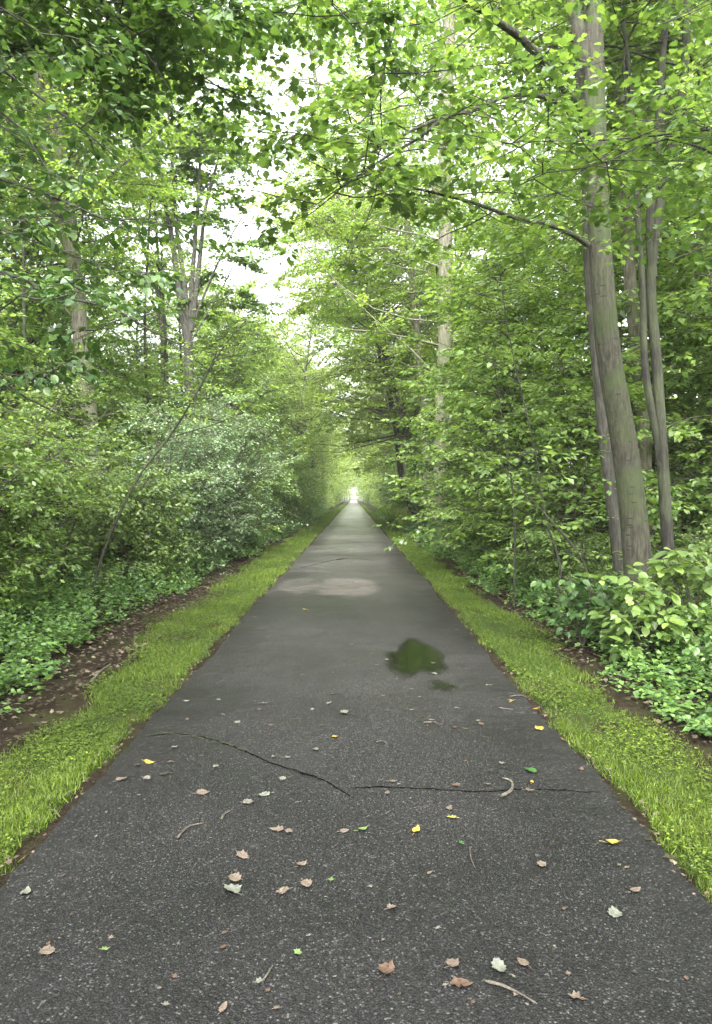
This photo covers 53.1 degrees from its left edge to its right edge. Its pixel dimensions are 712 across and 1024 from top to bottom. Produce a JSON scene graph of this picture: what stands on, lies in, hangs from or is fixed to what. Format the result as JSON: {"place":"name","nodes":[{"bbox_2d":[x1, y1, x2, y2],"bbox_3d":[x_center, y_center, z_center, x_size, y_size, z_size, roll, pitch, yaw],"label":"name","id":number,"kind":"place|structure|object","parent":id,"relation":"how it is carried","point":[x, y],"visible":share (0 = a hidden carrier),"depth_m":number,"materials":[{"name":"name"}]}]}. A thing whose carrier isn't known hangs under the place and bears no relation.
{"place":"outdoors","nodes":[
{"label":"outdoors","id":0,"kind":"place"},
{"bbox_2d":[0,500,711,1023],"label":"path","id":1,"kind":"structure","parent":0,"point":[136,862],"depth_m":3.11,"materials":[{"name":"grey asphalt"}]},
{"bbox_2d":[388,639,444,674],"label":"puddle","id":2,"kind":"object","parent":1,"relation":"on","point":[410,656],"visible":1,"depth_m":6.97,"materials":[{"name":"green liquid"}]},
{"bbox_2d":[0,498,711,890],"bbox_3d":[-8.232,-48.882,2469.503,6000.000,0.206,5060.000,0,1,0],"label":"ground","id":3,"kind":"structure","parent":0,"point":[64,704],"depth_m":6.33,"materials":[{"name":"soil"}]},
{"bbox_2d":[0,442,56,513],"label":"shrub","id":4,"kind":"object","parent":3,"relation":"on","point":[10,472],"visible":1,"depth_m":7.05,"materials":[{"name":"green plant"}]},
{"bbox_2d":[0,264,90,569],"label":"sapling","id":5,"kind":"object","parent":3,"relation":"on","point":[4,347],"visible":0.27,"depth_m":10.80,"materials":[{"name":"green plant"}]},
{"bbox_2d":[0,200,92,574],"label":"slender tree","id":6,"kind":"object","parent":3,"relation":"on","point":[6,255],"visible":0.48,"depth_m":13.70,"materials":[{"name":"green plant"}]},
{"bbox_2d":[0,399,110,628],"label":"shrub","id":7,"kind":"object","parent":3,"relation":"on","point":[14,575],"visible":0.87,"depth_m":8.28,"materials":[{"name":"green plant"}]},
{"bbox_2d":[2,312,116,526],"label":"sapling","id":8,"kind":"object","parent":3,"relation":"on","point":[34,387],"visible":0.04,"depth_m":18.03,"materials":[{"name":"green plant"}]},
{"bbox_2d":[0,233,126,504],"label":"sapling","id":9,"kind":"object","parent":3,"relation":"on","point":[36,364],"visible":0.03,"depth_m":19.34,"materials":[{"name":"green plant"}]},
{"bbox_2d":[0,51,131,199],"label":"canopy tree","id":10,"kind":"object","parent":3,"relation":"on","point":[31,140],"visible":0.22,"depth_m":14.31,"materials":[{"name":"green plant"}]},
{"bbox_2d":[0,344,136,573],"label":"sapling","id":11,"kind":"object","parent":3,"relation":"on","point":[69,399],"visible":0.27,"depth_m":13.43,"materials":[{"name":"green plant"}]},
{"bbox_2d":[21,200,115,517],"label":"slender tree","id":12,"kind":"object","parent":3,"relation":"on","point":[111,328],"visible":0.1,"depth_m":19.32,"materials":[{"name":"green plant"}]},
{"bbox_2d":[0,374,149,603],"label":"shrub","id":13,"kind":"object","parent":3,"relation":"on","point":[106,477],"visible":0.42,"depth_m":10.28,"materials":[{"name":"green plant"}]},
{"bbox_2d":[0,1,153,455],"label":"canopy tree","id":14,"kind":"object","parent":3,"relation":"on","point":[35,332],"visible":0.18,"depth_m":16.87,"materials":[{"name":"green plant"}]},
{"bbox_2d":[0,86,161,434],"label":"canopy tree","id":15,"kind":"object","parent":3,"relation":"on","point":[59,244],"visible":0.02,"depth_m":25.71,"materials":[{"name":"green plant"}]},
{"bbox_2d":[0,3,197,428],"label":"canopy tree","id":16,"kind":"object","parent":3,"relation":"on","point":[100,254],"visible":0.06,"depth_m":21.94,"materials":[{"name":"green plant"}]},
{"bbox_2d":[0,0,232,416],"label":"beech tree","id":17,"kind":"object","parent":3,"relation":"on","point":[64,74],"visible":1,"depth_m":3.99,"materials":[{"name":"green plant"}]},
{"bbox_2d":[55,354,195,539],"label":"sapling","id":18,"kind":"object","parent":3,"relation":"on","point":[127,393],"visible":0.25,"depth_m":17.98,"materials":[{"name":"green plant"}]},
{"bbox_2d":[45,275,206,433],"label":"canopy tree","id":19,"kind":"object","parent":3,"relation":"on","point":[130,332],"visible":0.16,"depth_m":30.74,"materials":[{"name":"green plant"}]},
{"bbox_2d":[47,441,208,596],"bbox_3d":[-4.079,0.180,12.249,2.858,2.821,4.116,2,1,-4],"label":"shrub","id":20,"kind":"object","parent":3,"relation":"on","point":[125,549],"visible":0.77,"depth_m":12.29,"materials":[{"name":"green plant"}]},
{"bbox_2d":[94,333,179,470],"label":"sapling","id":21,"kind":"object","parent":3,"relation":"on","point":[139,358],"visible":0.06,"depth_m":28.36,"materials":[{"name":"green plant"}]},
{"bbox_2d":[0,0,274,565],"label":"oak tree","id":22,"kind":"object","parent":3,"relation":"on","point":[79,317],"visible":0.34,"depth_m":15.28,"materials":[{"name":"green plant"}]},
{"bbox_2d":[79,114,204,439],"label":"maple tree","id":23,"kind":"object","parent":3,"relation":"on","point":[157,287],"visible":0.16,"depth_m":26.73,"materials":[{"name":"green plant"}]},
{"bbox_2d":[68,316,235,521],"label":"sapling","id":24,"kind":"object","parent":3,"relation":"on","point":[157,376],"visible":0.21,"depth_m":20.64,"materials":[{"name":"green plant"}]},
{"bbox_2d":[105,166,205,464],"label":"slender tree","id":25,"kind":"object","parent":3,"relation":"on","point":[144,319],"visible":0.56,"depth_m":19.66,"materials":[{"name":"green plant"}]},
{"bbox_2d":[120,226,204,458],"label":"slender tree","id":26,"kind":"object","parent":3,"relation":"on","point":[187,277],"visible":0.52,"depth_m":20.63,"materials":[{"name":"green plant"}]},
{"bbox_2d":[74,392,258,574],"bbox_3d":[-3.545,-0.579,14.640,3.427,3.940,4.147,-1,2,-43],"label":"shrub","id":27,"kind":"object","parent":3,"relation":"on","point":[191,465],"visible":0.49,"depth_m":14.66,"materials":[{"name":"green plant"}]},
{"bbox_2d":[0,501,348,875],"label":"verge","id":28,"kind":"structure","parent":3,"relation":"on","point":[29,768],"depth_m":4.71,"materials":[{"name":"green plant"}]},
{"bbox_2d":[0,535,314,855],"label":"clover","id":29,"kind":"object","parent":28,"relation":"on","point":[50,748],"visible":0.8,"depth_m":5.25,"materials":[{"name":"green plant"}]},
{"bbox_2d":[101,214,261,432],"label":"canopy tree","id":30,"kind":"object","parent":3,"relation":"on","point":[178,319],"visible":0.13,"depth_m":31.38,"materials":[{"name":"green plant"}]},
{"bbox_2d":[105,45,289,532],"bbox_3d":[-5.861,-7.245,25.009,7.177,16.966,5.072,0,1,0],"label":"maple tree","id":31,"kind":"object","parent":3,"relation":"on","point":[211,153],"visible":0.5,"depth_m":24.71,"materials":[{"name":"green plant"}]},
{"bbox_2d":[89,294,315,607],"bbox_3d":[-1.986,-0.615,9.588,2.759,4.339,1.994,1,1,32],"label":"sapling","id":32,"kind":"object","parent":3,"relation":"on","point":[191,357],"visible":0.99,"depth_m":9.56,"materials":[{"name":"green plant"}]},
{"bbox_2d":[113,340,300,504],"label":"sapling","id":33,"kind":"object","parent":3,"relation":"on","point":[238,373],"visible":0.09,"depth_m":28.99,"materials":[{"name":"green plant"}]},
{"bbox_2d":[147,248,268,437],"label":"canopy tree","id":34,"kind":"object","parent":3,"relation":"on","point":[174,322],"visible":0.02,"depth_m":40.00,"materials":[{"name":"green plant"}]},
{"bbox_2d":[119,387,311,562],"bbox_3d":[-3.454,-0.897,17.762,4.797,4.531,4.073,0,1,-13],"label":"shrub","id":35,"kind":"object","parent":3,"relation":"on","point":[212,510],"visible":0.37,"depth_m":17.49,"materials":[{"name":"green plant"}]},
{"bbox_2d":[0,0,443,178],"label":"maple tree","id":36,"kind":"object","parent":3,"relation":"on","point":[163,37],"visible":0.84,"depth_m":6.01,"materials":[{"name":"green plant"}]},
{"bbox_2d":[136,377,313,553],"bbox_3d":[-3.799,-1.198,19.922,4.274,4.920,5.069,1,1,24],"label":"shrub","id":37,"kind":"object","parent":3,"relation":"on","point":[242,459],"visible":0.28,"depth_m":20.08,"materials":[{"name":"green plant"}]},
{"bbox_2d":[136,283,322,534],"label":"sapling","id":38,"kind":"object","parent":3,"relation":"on","point":[237,360],"visible":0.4,"depth_m":26.43,"materials":[{"name":"green plant"}]},
{"bbox_2d":[167,446,292,542],"bbox_3d":[-4.193,-0.680,23.278,3.884,3.717,3.906,0,3,12],"label":"shrub","id":39,"kind":"object","parent":3,"relation":"on","point":[272,482],"visible":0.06,"depth_m":23.51,"materials":[{"name":"green plant"}]},
{"bbox_2d":[143,284,326,451],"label":"canopy tree","id":40,"kind":"object","parent":3,"relation":"on","point":[254,330],"visible":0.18,"depth_m":36.88,"materials":[{"name":"green plant"}]},
{"bbox_2d":[175,352,300,491],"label":"sapling","id":41,"kind":"object","parent":3,"relation":"on","point":[247,392],"visible":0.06,"depth_m":33.02,"materials":[{"name":"green plant"}]},
{"bbox_2d":[168,265,317,438],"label":"canopy tree","id":42,"kind":"object","parent":3,"relation":"on","point":[252,283],"visible":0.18,"depth_m":38.65,"materials":[{"name":"green plant"}]},
{"bbox_2d":[214,428,303,530],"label":"shrub","id":43,"kind":"object","parent":3,"relation":"on","point":[288,490],"visible":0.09,"depth_m":26.40,"materials":[{"name":"green plant"}]},
{"bbox_2d":[244,360,306,501],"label":"sapling","id":44,"kind":"object","parent":3,"relation":"on","point":[282,399],"visible":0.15,"depth_m":36.83,"materials":[{"name":"green plant"}]},
{"bbox_2d":[228,370,325,503],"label":"sapling","id":45,"kind":"object","parent":3,"relation":"on","point":[299,475],"visible":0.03,"depth_m":41.78,"materials":[{"name":"green plant"}]},
{"bbox_2d":[272,472,315,527],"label":"shrub","id":46,"kind":"object","parent":3,"relation":"on","point":[292,506],"visible":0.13,"depth_m":36.38,"materials":[{"name":"green plant"}]},
{"bbox_2d":[240,328,357,471],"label":"canopy tree","id":47,"kind":"object","parent":3,"relation":"on","point":[312,364],"visible":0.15,"depth_m":50.88,"materials":[{"name":"green plant"}]},
{"bbox_2d":[268,373,339,510],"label":"sapling","id":48,"kind":"object","parent":3,"relation":"on","point":[315,502],"visible":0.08,"depth_m":48.35,"materials":[{"name":"green plant"}]},
{"bbox_2d":[236,253,374,468],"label":"canopy tree","id":49,"kind":"object","parent":3,"relation":"on","point":[303,422],"visible":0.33,"depth_m":45.98,"materials":[{"name":"green plant"}]},
{"bbox_2d":[290,463,321,514],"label":"shrub","id":50,"kind":"object","parent":3,"relation":"on","point":[315,483],"visible":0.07,"depth_m":48.45,"materials":[{"name":"green plant"}]},
{"bbox_2d":[263,350,353,474],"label":"canopy tree","id":51,"kind":"object","parent":3,"relation":"on","point":[332,469],"visible":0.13,"depth_m":55.82,"materials":[{"name":"green plant"}]},
{"bbox_2d":[299,356,360,476],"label":"canopy tree","id":52,"kind":"object","parent":3,"relation":"on","point":[330,427],"visible":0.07,"depth_m":65.35,"materials":[{"name":"green plant"}]},
{"bbox_2d":[226,0,481,525],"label":"poplar tree","id":53,"kind":"object","parent":3,"relation":"on","point":[400,469],"visible":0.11,"depth_m":33.79,"materials":[{"name":"green plant"}]},
{"bbox_2d":[0,504,711,736],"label":"undergrowth","id":54,"kind":"object","parent":3,"relation":"on","point":[19,649],"visible":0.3,"depth_m":8.26,"materials":[{"name":"green plant"}]},
{"bbox_2d":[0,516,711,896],"bbox_3d":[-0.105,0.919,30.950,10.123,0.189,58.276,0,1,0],"label":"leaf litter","id":55,"kind":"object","parent":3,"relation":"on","point":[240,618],"visible":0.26,"depth_m":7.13,"materials":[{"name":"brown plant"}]},
{"bbox_2d":[326,332,396,480],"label":"canopy tree","id":56,"kind":"object","parent":3,"relation":"on","point":[370,459],"visible":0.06,"depth_m":59.82,"materials":[{"name":"green plant"}]},
{"bbox_2d":[327,376,395,473],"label":"canopy tree","id":57,"kind":"object","parent":3,"relation":"on","point":[382,457],"visible":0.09,"depth_m":69.72,"materials":[{"name":"green plant"}]},
{"bbox_2d":[28,321,700,525],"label":"distant woods","id":58,"kind":"object","parent":3,"relation":"on","point":[337,488],"visible":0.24,"depth_m":117.44,"materials":[{"name":"green plant"}]},
{"bbox_2d":[252,140,483,517],"bbox_3d":[0.480,-7.217,32.310,11.425,16.716,14.540,0,1,19],"label":"canopy tree","id":59,"kind":"object","parent":3,"relation":"on","point":[374,303],"visible":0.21,"depth_m":31.91,"materials":[{"name":"green plant"}]},
{"bbox_2d":[233,116,503,524],"bbox_3d":[0.083,-6.371,28.378,10.594,15.163,13.128,1,1,25],"label":"canopy tree","id":60,"kind":"object","parent":3,"relation":"on","point":[313,217],"visible":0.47,"depth_m":27.68,"materials":[{"name":"green plant"}]},
{"bbox_2d":[279,279,465,477],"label":"canopy tree","id":61,"kind":"object","parent":3,"relation":"on","point":[361,435],"visible":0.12,"depth_m":39.30,"materials":[{"name":"green plant"}]},
{"bbox_2d":[244,0,504,523],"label":"poplar tree","id":62,"kind":"object","parent":3,"relation":"on","point":[415,324],"visible":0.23,"depth_m":27.06,"materials":[{"name":"green plant"}]},
{"bbox_2d":[292,244,479,511],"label":"birch tree","id":63,"kind":"object","parent":3,"relation":"on","point":[319,429],"visible":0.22,"depth_m":35.61,"materials":[{"name":"green plant"}]},
{"bbox_2d":[369,429,416,508],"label":"sapling","id":64,"kind":"object","parent":3,"relation":"on","point":[384,486],"visible":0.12,"depth_m":50.32,"materials":[{"name":"green plant"}]},
{"bbox_2d":[381,506,418,530],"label":"bush","id":65,"kind":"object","parent":3,"relation":"on","point":[391,515],"depth_m":35.45,"materials":[{"name":"green plant"}]},
{"bbox_2d":[324,214,481,440],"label":"canopy tree","id":66,"kind":"object","parent":3,"relation":"on","point":[362,387],"visible":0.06,"depth_m":40.45,"materials":[{"name":"green plant"}]},
{"bbox_2d":[369,375,477,509],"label":"sapling","id":67,"kind":"object","parent":3,"relation":"on","point":[382,489],"visible":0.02,"depth_m":46.05,"materials":[{"name":"green plant"}]},
{"bbox_2d":[355,186,525,442],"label":"canopy tree","id":68,"kind":"object","parent":3,"relation":"on","point":[407,375],"visible":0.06,"depth_m":32.69,"materials":[{"name":"green plant"}]},
{"bbox_2d":[239,0,658,547],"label":"ash tree","id":69,"kind":"object","parent":3,"relation":"on","point":[444,336],"visible":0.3,"depth_m":23.64,"materials":[{"name":"green plant"}]},
{"bbox_2d":[197,0,711,643],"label":"maple tree","id":70,"kind":"object","parent":3,"relation":"on","point":[587,24],"visible":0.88,"depth_m":6.86,"materials":[{"name":"green plant"}]},
{"bbox_2d":[377,311,532,509],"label":"sapling","id":71,"kind":"object","parent":3,"relation":"on","point":[413,477],"visible":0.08,"depth_m":27.91,"materials":[{"name":"green plant"}]},
{"bbox_2d":[426,453,495,540],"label":"shrub","id":72,"kind":"object","parent":3,"relation":"on","point":[468,476],"visible":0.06,"depth_m":22.40,"materials":[{"name":"green plant"}]},
{"bbox_2d":[420,489,523,557],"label":"shrub","id":73,"kind":"object","parent":3,"relation":"on","point":[452,529],"visible":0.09,"depth_m":19.53,"materials":[{"name":"green plant"}]},
{"bbox_2d":[366,163,606,552],"bbox_3d":[3.230,-3.037,16.529,5.807,8.686,6.803,0,1,13],"label":"sapling","id":74,"kind":"object","parent":3,"relation":"on","point":[423,467],"visible":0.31,"depth_m":16.00,"materials":[{"name":"green plant"}]},
{"bbox_2d":[380,218,597,548],"bbox_3d":[3.744,-3.155,19.256,6.691,8.800,6.734,1,0,-18],"label":"sapling","id":75,"kind":"object","parent":3,"relation":"on","point":[400,481],"visible":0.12,"depth_m":19.25,"materials":[{"name":"green plant"}]},
{"bbox_2d":[437,473,566,561],"bbox_3d":[3.554,0.034,16.999,2.635,2.522,2.651,1,1,36],"label":"shrub","id":76,"kind":"object","parent":3,"relation":"on","point":[462,503],"visible":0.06,"depth_m":16.87,"materials":[{"name":"green plant"}]},
{"bbox_2d":[458,464,556,573],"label":"shrub","id":77,"kind":"object","parent":3,"relation":"on","point":[496,542],"visible":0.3,"depth_m":14.43,"materials":[{"name":"green plant"}]},
{"bbox_2d":[414,255,610,613],"bbox_3d":[2.171,-1.004,9.819,2.886,5.108,2.479,1,1,25],"label":"sapling","id":78,"kind":"object","parent":3,"relation":"on","point":[506,282],"visible":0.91,"depth_m":9.60,"materials":[{"name":"green plant"}]},
{"bbox_2d":[449,346,593,606],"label":"sapling","id":79,"kind":"object","parent":3,"relation":"on","point":[496,407],"visible":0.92,"depth_m":10.39,"materials":[{"name":"green plant"}]},
{"bbox_2d":[349,0,711,586],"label":"ash tree","id":80,"kind":"object","parent":3,"relation":"on","point":[630,281],"visible":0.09,"depth_m":11.42,"materials":[{"name":"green plant"}]},
{"bbox_2d":[396,218,673,576],"bbox_3d":[3.459,-2.210,14.002,5.417,7.123,5.451,0,2,10],"label":"sapling","id":81,"kind":"object","parent":3,"relation":"on","point":[454,320],"visible":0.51,"depth_m":13.77,"materials":[{"name":"green plant"}]},
{"bbox_2d":[358,502,711,903],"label":"verge","id":82,"kind":"structure","parent":3,"relation":"on","point":[580,716],"depth_m":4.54,"materials":[{"name":"green plant"}]},
{"bbox_2d":[390,535,711,892],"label":"clover","id":83,"kind":"object","parent":82,"relation":"on","point":[623,751],"visible":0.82,"depth_m":4.91,"materials":[{"name":"green plant"}]},
{"bbox_2d":[456,125,622,471],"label":"canopy tree","id":84,"kind":"object","parent":3,"relation":"on","point":[490,199],"visible":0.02,"depth_m":26.99,"materials":[{"name":"green plant"}]},
{"bbox_2d":[376,0,711,588],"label":"ash tree","id":85,"kind":"object","parent":3,"relation":"on","point":[608,475],"visible":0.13,"depth_m":9.58,"materials":[{"name":"green plant"}]},
{"bbox_2d":[380,0,711,274],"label":"maple tree","id":86,"kind":"object","parent":3,"relation":"on","point":[683,129],"visible":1,"depth_m":5.55,"materials":[{"name":"green plant"}]},
{"bbox_2d":[414,418,685,600],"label":"sapling","id":87,"kind":"object","parent":3,"relation":"on","point":[515,460],"visible":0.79,"depth_m":8.89,"materials":[{"name":"green plant"}]},
{"bbox_2d":[497,471,612,589],"bbox_3d":[3.494,0.327,12.187,2.219,2.124,2.232,2,1,5],"label":"shrub","id":88,"kind":"object","parent":3,"relation":"on","point":[540,525],"visible":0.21,"depth_m":11.95,"materials":[{"name":"green plant"}]},
{"bbox_2d":[416,0,711,550],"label":"canopy tree","id":89,"kind":"object","parent":3,"relation":"on","point":[531,216],"visible":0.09,"depth_m":17.32,"materials":[{"name":"green plant"}]},
{"bbox_2d":[417,0,711,594],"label":"cherry tree","id":90,"kind":"object","parent":3,"relation":"on","point":[628,12],"visible":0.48,"depth_m":8.75,"materials":[{"name":"green plant"}]},
{"bbox_2d":[441,333,699,582],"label":"sapling","id":91,"kind":"object","parent":3,"relation":"on","point":[547,415],"visible":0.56,"depth_m":10.83,"materials":[{"name":"green plant"}]},
{"bbox_2d":[440,40,711,551],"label":"sapling","id":92,"kind":"object","parent":3,"relation":"on","point":[459,353],"visible":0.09,"depth_m":13.30,"materials":[{"name":"green plant"}]},
{"bbox_2d":[524,573,628,646],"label":"leafy plant","id":93,"kind":"object","parent":3,"relation":"on","point":[575,605],"visible":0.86,"depth_m":7.49,"materials":[{"name":"green plant"}]},
{"bbox_2d":[506,517,654,609],"bbox_3d":[3.338,0.797,10.285,2.126,1.458,1.476,-1,2,-5],"label":"shrub","id":94,"kind":"object","parent":3,"relation":"on","point":[574,566],"visible":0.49,"depth_m":10.19,"materials":[{"name":"green plant"}]},
{"bbox_2d":[469,102,711,573],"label":"sapling","id":95,"kind":"object","parent":3,"relation":"on","point":[668,349],"visible":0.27,"depth_m":11.97,"materials":[{"name":"green plant"}]},
{"bbox_2d":[493,177,711,558],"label":"sapling","id":96,"kind":"object","parent":3,"relation":"on","point":[684,458],"visible":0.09,"depth_m":15.84,"materials":[{"name":"green plant"}]},
{"bbox_2d":[511,8,711,534],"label":"canopy tree","id":97,"kind":"object","parent":3,"relation":"on","point":[609,196],"visible":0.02,"depth_m":20.30,"materials":[{"name":"green plant"}]},
{"bbox_2d":[536,206,711,566],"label":"sapling","id":98,"kind":"object","parent":3,"relation":"on","point":[687,430],"visible":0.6,"depth_m":11.01,"materials":[{"name":"green plant"}]},
{"bbox_2d":[582,565,711,662],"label":"leafy plant","id":99,"kind":"object","parent":3,"relation":"on","point":[641,610],"visible":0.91,"depth_m":6.61,"materials":[{"name":"green plant"}]},
{"bbox_2d":[633,542,711,657],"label":"leafy plant","id":100,"kind":"object","parent":3,"relation":"on","point":[664,576],"visible":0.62,"depth_m":6.80,"materials":[{"name":"green plant"}]},
{"bbox_2d":[673,522,711,604],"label":"shrub","id":101,"kind":"object","parent":3,"relation":"on","point":[689,537],"visible":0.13,"depth_m":9.62,"materials":[{"name":"green plant"}]},
{"bbox_2d":[675,603,711,661],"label":"leafy plant","id":102,"kind":"object","parent":3,"relation":"on","point":[708,635],"visible":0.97,"depth_m":5.90,"materials":[{"name":"green plant"}]},
{"bbox_2d":[687,511,711,617],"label":"shrub","id":103,"kind":"object","parent":3,"relation":"on","point":[706,531],"visible":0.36,"depth_m":7.66,"materials":[{"name":"green plant"}]},
{"bbox_2d":[0,0,711,497],"label":"sky","id":104,"kind":"structure","parent":0,"point":[272,266],"materials":[{"name":"white"}]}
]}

